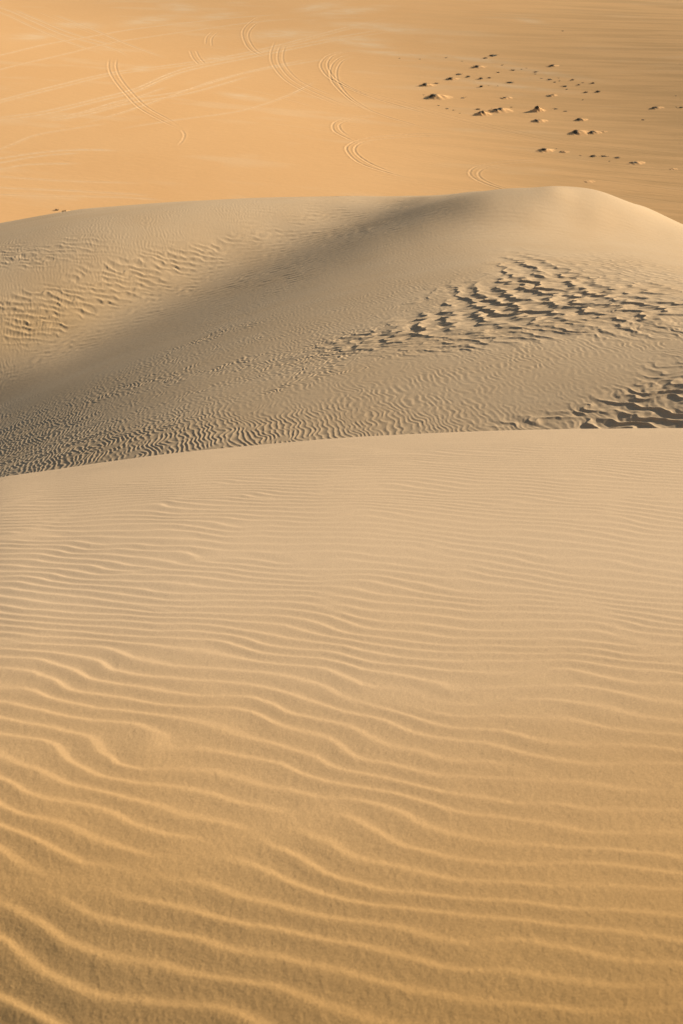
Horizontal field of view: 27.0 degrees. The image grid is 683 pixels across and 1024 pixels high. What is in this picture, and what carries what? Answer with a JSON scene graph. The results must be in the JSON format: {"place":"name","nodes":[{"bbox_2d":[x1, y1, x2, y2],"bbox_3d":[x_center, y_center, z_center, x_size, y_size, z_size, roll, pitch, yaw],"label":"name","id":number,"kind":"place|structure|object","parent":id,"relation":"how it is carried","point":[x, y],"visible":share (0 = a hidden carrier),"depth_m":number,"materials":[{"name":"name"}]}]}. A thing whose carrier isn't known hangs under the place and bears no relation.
{"place":"outdoors","nodes":[
{"label":"outdoors","id":0,"kind":"place"},
{"bbox_2d":[0,428,682,1023],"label":"dune","id":1,"kind":"structure","parent":0,"point":[366,730],"depth_m":3.64,"materials":[{"name":"beige sand"}]},
{"bbox_2d":[0,186,682,476],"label":"dune","id":2,"kind":"structure","parent":0,"point":[137,331],"depth_m":45.14,"materials":[{"name":"beige sand"}]},
{"bbox_2d":[0,0,682,223],"bbox_3d":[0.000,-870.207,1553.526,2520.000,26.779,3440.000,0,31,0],"label":"desert plain","id":3,"kind":"structure","parent":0,"point":[106,103],"depth_m":227.95,"materials":[{"name":"beige sand"}]},
{"bbox_2d":[418,82,436,86],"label":"desert shrub","id":4,"kind":"object","parent":3,"relation":"on","point":[426,85],"visible":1,"depth_m":237.25,"materials":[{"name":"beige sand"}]},
{"bbox_2d":[424,94,452,99],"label":"scrub mound","id":5,"kind":"object","parent":3,"relation":"on","point":[436,97],"visible":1,"depth_m":230.81,"materials":[{"name":"beige sand"}]},
{"bbox_2d":[445,76,459,79],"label":"desert shrub","id":6,"kind":"object","parent":3,"relation":"on","point":[449,78],"visible":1,"depth_m":240.25,"materials":[{"name":"beige sand"}]},
{"bbox_2d":[471,65,486,68],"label":"desert shrub","id":7,"kind":"object","parent":3,"relation":"on","point":[477,66],"visible":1,"depth_m":245.81,"materials":[{"name":"beige sand"}]},
{"bbox_2d":[473,110,491,115],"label":"scrub mound","id":8,"kind":"object","parent":3,"relation":"on","point":[481,113],"visible":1,"depth_m":222.52,"materials":[{"name":"beige sand"}]},
{"bbox_2d":[488,107,513,113],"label":"scrub mound","id":9,"kind":"object","parent":3,"relation":"on","point":[501,110],"visible":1,"depth_m":223.91,"materials":[{"name":"beige sand"}]},
{"bbox_2d":[530,106,545,112],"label":"scrub mound","id":10,"kind":"object","parent":3,"relation":"on","point":[536,109],"visible":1,"depth_m":223.37,"materials":[{"name":"beige sand"}]},
{"bbox_2d":[531,119,548,122],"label":"scrub mound","id":11,"kind":"object","parent":3,"relation":"on","point":[538,121],"visible":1,"depth_m":218.73,"materials":[{"name":"beige sand"}]},
{"bbox_2d":[536,148,555,152],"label":"scrub mound","id":12,"kind":"object","parent":3,"relation":"on","point":[544,150],"visible":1,"depth_m":205.73,"materials":[{"name":"beige sand"}]},
{"bbox_2d":[568,130,589,135],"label":"scrub mound","id":13,"kind":"object","parent":3,"relation":"on","point":[578,132],"visible":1,"depth_m":212.69,"materials":[{"name":"beige sand"}]},
{"bbox_2d":[575,118,588,121],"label":"scrub mound","id":14,"kind":"object","parent":3,"relation":"on","point":[580,119],"visible":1,"depth_m":218.54,"materials":[{"name":"beige sand"}]},
{"bbox_2d":[589,131,601,134],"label":"scrub mound","id":15,"kind":"object","parent":3,"relation":"on","point":[594,132],"visible":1,"depth_m":212.64,"materials":[{"name":"beige sand"}]},
{"bbox_2d":[627,161,645,164],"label":"scrub mound","id":16,"kind":"object","parent":3,"relation":"on","point":[636,163],"visible":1,"depth_m":199.48,"materials":[{"name":"beige sand"}]},
{"bbox_2d":[649,106,663,109],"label":"desert shrub","id":17,"kind":"object","parent":3,"relation":"on","point":[655,108],"visible":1,"depth_m":221.36,"materials":[{"name":"beige sand"}]}
]}

